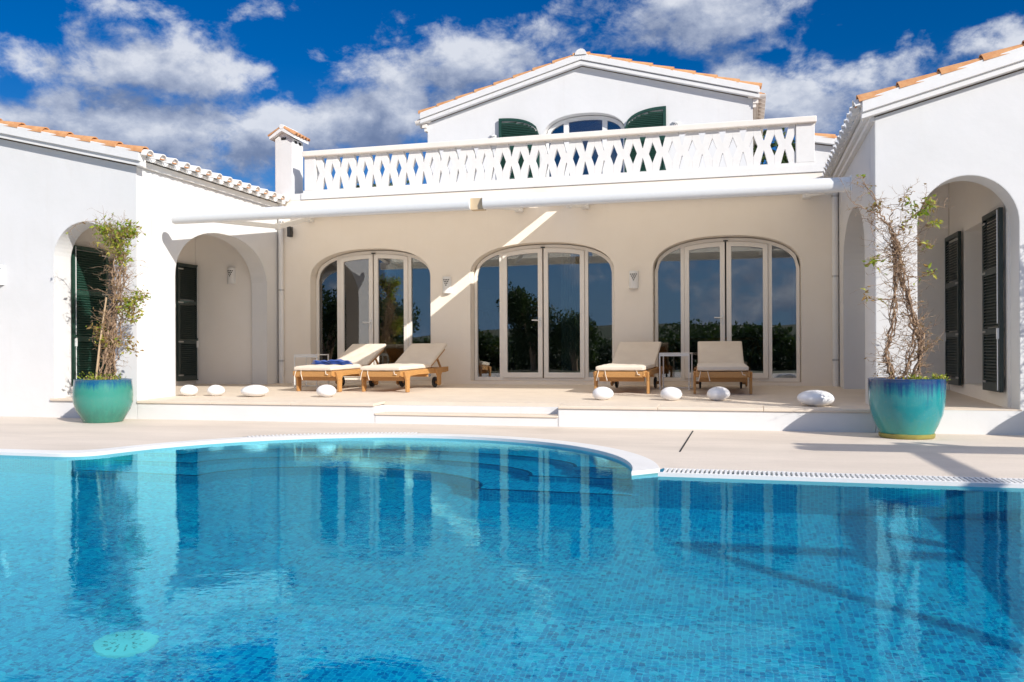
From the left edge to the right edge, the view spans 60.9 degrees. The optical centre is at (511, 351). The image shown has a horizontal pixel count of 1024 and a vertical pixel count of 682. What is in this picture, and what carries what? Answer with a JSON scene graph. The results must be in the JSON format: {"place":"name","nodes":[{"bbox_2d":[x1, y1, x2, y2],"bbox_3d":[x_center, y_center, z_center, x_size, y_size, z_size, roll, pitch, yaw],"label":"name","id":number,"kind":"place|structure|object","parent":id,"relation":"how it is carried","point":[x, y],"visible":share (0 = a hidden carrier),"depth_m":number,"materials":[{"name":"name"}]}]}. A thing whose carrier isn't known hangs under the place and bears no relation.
{"place":"outdoors","nodes":[
{"label":"outdoors","id":0,"kind":"place"},
{"bbox_2d":[340,180,408,274],"bbox_3d":[-3.372,-1.744,22.146,3.587,5.368,3.533,0,0,15],"label":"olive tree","id":1,"kind":"object","parent":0,"point":[374,185],"visible":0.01,"depth_m":20.98,"materials":[{"name":"green plant"}]},
{"bbox_2d":[0,438,1023,681],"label":"water","id":2,"kind":"structure","parent":0,"point":[382,560],"depth_m":3.67,"materials":[{"name":"blue liquid"}]},
{"bbox_2d":[0,416,1023,478],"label":"deck","id":3,"kind":"structure","parent":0,"point":[977,455],"depth_m":8.63,"materials":[{"name":"stone"}]},
{"bbox_2d":[72,378,133,422],"bbox_3d":[-5.345,0.641,11.391,0.728,0.557,0.728,0,0,15],"label":"glazed pot","id":4,"kind":"object","parent":3,"relation":"on","point":[102,401],"visible":0.94,"depth_m":11.12,"materials":[{"name":"ceramic"}]},
{"bbox_2d":[66,210,150,379],"bbox_3d":[-5.266,-0.720,11.322,1.181,2.350,0.667,0,0,-9],"label":"potted vine","id":5,"kind":"object","parent":4,"relation":"in","point":[116,238],"visible":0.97,"depth_m":11.30,"materials":[{"name":"green plant"}]},
{"bbox_2d":[247,432,416,436],"bbox_3d":[-1.950,0.903,9.498,1.902,0.008,0.256,0,0,-11],"label":"curved grate","id":6,"kind":"object","parent":3,"relation":"on","point":[328,433],"visible":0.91,"depth_m":9.54,"materials":[{"name":"grey plastic"}]},
{"bbox_2d":[375,415,557,426],"bbox_3d":[-0.552,0.875,10.809,2.354,0.155,0.296,0,0,15],"label":"step","id":7,"kind":"object","parent":3,"relation":"on","point":[471,420],"visible":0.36,"depth_m":10.66,"materials":[{"name":"white paint"}]},
{"bbox_2d":[374,411,557,417],"bbox_3d":[-0.554,0.784,10.801,2.354,0.024,0.311,0,0,15],"label":"step tread","id":8,"kind":"object","parent":7,"relation":"on","point":[471,414],"visible":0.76,"depth_m":10.72,"materials":[{"name":"stone"}]},
{"bbox_2d":[679,431,692,451],"bbox_3d":[1.755,0.890,8.728,0.014,0.003,2.070,0,0,15],"label":"paving joint","id":9,"kind":"object","parent":3,"relation":"on","point":[685,441],"visible":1,"depth_m":8.53,"materials":[{"name":"black"}]},
{"bbox_2d":[868,377,945,439],"bbox_3d":[4.041,0.578,8.921,0.738,0.608,0.738,0,0,15],"label":"glazed pot","id":10,"kind":"object","parent":3,"relation":"on","point":[907,409],"visible":0.95,"depth_m":8.65,"materials":[{"name":"teal ceramic"}]},
{"bbox_2d":[839,174,952,383],"bbox_3d":[3.952,-0.707,8.968,1.116,2.309,0.760,0,0,15],"label":"potted vine","id":11,"kind":"object","parent":10,"relation":"in","point":[897,261],"visible":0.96,"depth_m":8.91,"materials":[{"name":"green plant"}]},
{"bbox_2d":[0,0,1023,205],"label":"sky","id":12,"kind":"structure","parent":0,"point":[205,84],"materials":[{"name":"blue"}]},
{"bbox_2d":[154,383,1001,406],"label":"terrace floor","id":13,"kind":"structure","parent":0,"point":[539,395],"depth_m":12.06,"materials":[{"name":"stone"}]},
{"bbox_2d":[180,385,197,395],"bbox_3d":[-4.683,0.567,12.632,0.265,0.165,0.217,0,0,18],"label":"pebble lamp","id":14,"kind":"object","parent":13,"relation":"on","point":[188,390],"visible":0.99,"depth_m":12.56,"materials":[{"name":"white plastic"}]},
{"bbox_2d":[207,385,224,395],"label":"pebble lamp","id":15,"kind":"object","parent":13,"relation":"on","point":[215,390],"visible":0.98,"depth_m":12.49,"materials":[{"name":"white plastic"}]},
{"bbox_2d":[241,385,268,396],"bbox_3d":[-3.645,0.560,12.335,0.395,0.171,0.324,0,0,8],"label":"pebble lamp","id":16,"kind":"object","parent":13,"relation":"on","point":[254,390],"visible":1,"depth_m":12.22,"materials":[{"name":"white plastic"}]},
{"bbox_2d":[294,354,328,387],"bbox_3d":[-3.261,0.319,14.168,0.436,0.539,0.346,0,0,21],"label":"side table","id":17,"kind":"object","parent":13,"relation":"on","point":[306,356],"visible":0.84,"depth_m":14.06,"materials":[{"name":"white metal"}]},
{"bbox_2d":[316,385,335,396],"bbox_3d":[-2.586,0.551,12.115,0.285,0.176,0.234,0,0,15],"label":"pebble lamp","id":18,"kind":"object","parent":13,"relation":"on","point":[326,390],"visible":1,"depth_m":12.03,"materials":[{"name":"white plastic"}]},
{"bbox_2d":[293,344,385,391],"bbox_3d":[-2.685,0.245,13.772,0.774,0.691,1.635,0,2,23],"label":"sun lounger","id":19,"kind":"object","parent":13,"relation":"on","point":[358,356],"visible":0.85,"depth_m":13.37,"materials":[{"name":"white fabric"}]},
{"bbox_2d":[312,359,351,364],"bbox_3d":[-2.787,0.169,13.503,0.582,0.096,0.310,0,0,23],"label":"towel","id":20,"kind":"object","parent":19,"relation":"on","point":[337,361],"visible":1,"depth_m":13.39,"materials":[{"name":"blue fabric"}]},
{"bbox_2d":[359,343,447,391],"bbox_3d":[-1.649,0.240,13.518,0.774,0.691,1.635,0,2,22],"label":"sun lounger","id":21,"kind":"object","parent":13,"relation":"on","point":[417,360],"visible":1,"depth_m":13.47,"materials":[{"name":"beige fabric"}]},
{"bbox_2d":[592,387,613,399],"bbox_3d":[1.158,0.537,11.097,0.272,0.173,0.223,0,0,11],"label":"pebble lamp","id":22,"kind":"object","parent":13,"relation":"on","point":[602,393],"visible":1,"depth_m":11.02,"materials":[{"name":"white plastic"}]},
{"bbox_2d":[593,342,662,393],"bbox_3d":[1.733,0.222,12.735,0.774,0.691,1.635,0,2,19],"label":"sun lounger","id":23,"kind":"object","parent":13,"relation":"on","point":[633,361],"visible":0.99,"depth_m":12.64,"materials":[{"name":"beige fabric"}]},
{"bbox_2d":[660,387,681,400],"bbox_3d":[1.995,0.532,10.915,0.275,0.173,0.226,0,0,23],"label":"pebble lamp","id":24,"kind":"object","parent":13,"relation":"on","point":[670,393],"visible":1,"depth_m":10.83,"materials":[{"name":"white plastic"}]},
{"bbox_2d":[659,353,692,389],"bbox_3d":[2.403,0.292,12.762,0.436,0.539,0.346,0,0,19],"label":"side table","id":25,"kind":"object","parent":13,"relation":"on","point":[675,354],"visible":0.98,"depth_m":12.67,"materials":[{"name":"white metal"}]},
{"bbox_2d":[707,387,729,400],"bbox_3d":[2.561,0.526,10.806,0.285,0.178,0.234,0,0,23],"label":"pebble lamp","id":26,"kind":"object","parent":13,"relation":"on","point":[718,393],"visible":1,"depth_m":10.72,"materials":[{"name":"white plastic"}]},
{"bbox_2d":[693,341,752,393],"bbox_3d":[2.982,0.216,12.414,0.774,0.691,1.635,0,2,12],"label":"sun lounger","id":27,"kind":"object","parent":13,"relation":"on","point":[720,361],"visible":1,"depth_m":12.22,"materials":[{"name":"beige fabric"}]},
{"bbox_2d":[797,390,834,405],"bbox_3d":[3.469,0.534,9.943,0.415,0.187,0.340,0,0,13],"label":"pebble lamp","id":28,"kind":"object","parent":13,"relation":"on","point":[816,398],"visible":1,"depth_m":9.82,"materials":[{"name":"white plastic"}]},
{"bbox_2d":[753,127,794,164],"bbox_3d":[6.498,-2.068,19.933,2.964,5.916,3.001,0,0,15],"label":"olive tree","id":29,"kind":"object","parent":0,"point":[784,158],"visible":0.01,"depth_m":19.21,"materials":[{"name":"green plant"}]},
{"label":"ground","id":30,"kind":"structure","parent":0,"visible":0},
{"bbox_2d":[137,403,875,432],"bbox_3d":[-0.532,0.820,10.828,9.366,0.264,0.350,0,0,15],"label":"terrace riser","id":31,"kind":"object","parent":30,"relation":"on","point":[763,420],"visible":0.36,"depth_m":10.29,"materials":[{"name":"white paint"}]},
{"bbox_2d":[137,399,870,412],"bbox_3d":[-0.535,0.665,10.818,9.366,0.045,0.370,0,0,15],"label":"terrace edge","id":32,"kind":"object","parent":31,"relation":"on","point":[850,409],"visible":0.95,"depth_m":10.26,"materials":[{"name":"stone"}]},
{"bbox_2d":[0,40,1023,434],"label":"villa","id":33,"kind":"object","parent":30,"relation":"on","point":[578,120],"visible":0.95,"depth_m":13.80,"materials":[{"name":"white paint"}]},
{"bbox_2d":[0,265,4,284],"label":"wall lamp","id":34,"kind":"object","parent":33,"relation":"attached to","point":[2,274],"visible":1,"depth_m":12.40,"materials":[{"name":"white"}]},
{"bbox_2d":[108,258,114,377],"bbox_3d":[-6.274,-0.503,14.214,0.040,1.940,1.720,0,0,15],"label":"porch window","id":35,"kind":"structure","parent":33,"relation":"in","point":[109,276],"depth_m":13.86,"materials":[{"name":"black glass"}]},
{"bbox_2d":[227,268,235,283],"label":"wall lamp","id":36,"kind":"object","parent":33,"relation":"attached to","point":[231,275],"visible":1,"depth_m":15.29,"materials":[{"name":"white ceramic"}]},
{"bbox_2d":[287,226,292,236],"bbox_3d":[-3.907,-2.103,15.356,0.074,0.180,0.130,0,0,15],"label":"loudspeaker","id":37,"kind":"object","parent":33,"relation":"attached to","point":[289,231],"visible":0.92,"depth_m":15.30,"materials":[{"name":"black plastic"}]},
{"bbox_2d":[171,193,528,229],"bbox_3d":[-1.961,-2.171,13.114,4.795,0.780,3.459,0,0,15],"label":"awning","id":38,"kind":"object","parent":33,"relation":"attached to","point":[302,213],"visible":0.87,"depth_m":11.53,"materials":[{"name":"fabric"}]},
{"bbox_2d":[316,251,430,379],"bbox_3d":[-2.417,-0.628,15.216,2.220,2.252,0.158,0,0,15],"label":"french door","id":39,"kind":"structure","parent":33,"relation":"in","point":[352,288],"depth_m":15.32,"materials":[{"name":"beige paint"}]},
{"bbox_2d":[443,276,451,292],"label":"wall lamp","id":40,"kind":"object","parent":33,"relation":"attached to","point":[447,288],"visible":1,"depth_m":14.62,"materials":[{"name":"white"}]},
{"bbox_2d":[479,342,514,371],"bbox_3d":[-0.452,0.167,15.333,0.950,0.650,0.400,0,0,15],"label":"console table","id":41,"kind":"object","parent":33,"relation":"on","point":[512,351],"visible":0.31,"depth_m":15.30,"materials":[{"name":"black plastic"}]},
{"bbox_2d":[478,289,496,341],"bbox_3d":[-0.460,-0.620,15.335,0.400,0.920,0.400,0,0,15],"label":"table lamp","id":42,"kind":"object","parent":41,"relation":"on","point":[486,299],"visible":0.89,"depth_m":15.21,"materials":[{"name":"blue ceramic"}]},
{"bbox_2d":[474,244,613,380],"bbox_3d":[0.516,-0.641,14.434,2.390,2.252,0.158,0,0,15],"label":"french door","id":43,"kind":"structure","parent":33,"relation":"in","point":[542,250],"depth_m":14.43,"materials":[{"name":"beige paint"}]},
{"bbox_2d":[561,246,581,372],"bbox_3d":[1.025,-0.690,14.732,0.400,2.330,0.059,0,0,15],"label":"curtain","id":44,"kind":"object","parent":33,"relation":"hanging from","point":[570,313],"visible":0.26,"depth_m":14.74,"materials":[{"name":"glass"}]},
{"bbox_2d":[546,116,624,176],"bbox_3d":[1.496,-3.764,17.485,1.600,1.855,0.230,0,0,15],"label":"balcony window","id":45,"kind":"structure","parent":33,"relation":"in","point":[608,123],"depth_m":17.43,"materials":[{"name":"white glass"}]},
{"bbox_2d":[629,271,638,288],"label":"wall lamp","id":46,"kind":"object","parent":33,"relation":"attached to","point":[633,279],"visible":1,"depth_m":13.81,"materials":[{"name":"white ceramic"}]},
{"bbox_2d":[482,175,851,209],"bbox_3d":[2.166,-2.187,12.009,4.340,0.785,3.469,0,0,15],"label":"awning","id":47,"kind":"object","parent":33,"relation":"attached to","point":[805,188],"visible":1,"depth_m":10.34,"materials":[{"name":"fabric"}]},
{"bbox_2d":[659,337,773,376],"bbox_3d":[3.563,0.123,15.506,2.100,0.717,0.800,0,0,15],"label":"trestle table","id":48,"kind":"object","parent":33,"relation":"on","point":[671,346],"visible":0.64,"depth_m":15.29,"materials":[{"name":"brown wood"}]},
{"bbox_2d":[655,238,799,381],"bbox_3d":[3.357,-0.654,13.677,2.210,2.252,0.158,0,0,15],"label":"french door","id":49,"kind":"structure","parent":33,"relation":"in","point":[766,245],"depth_m":13.65,"materials":[{"name":"beige paint"}]},
{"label":"pool basin","id":50,"kind":"structure","parent":30,"relation":"in","visible":0},
{"bbox_2d":[0,433,659,474],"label":"pool coping","id":51,"kind":"object","parent":50,"relation":"on","point":[638,464],"visible":0.52,"depth_m":8.42,"materials":[{"name":"white stone"}]},
{"bbox_2d":[658,468,1023,487],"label":"overflow grate","id":52,"kind":"object","parent":50,"relation":"attached to","point":[890,479],"visible":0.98,"depth_m":6.14,"materials":[{"name":"white plastic"}]}
]}

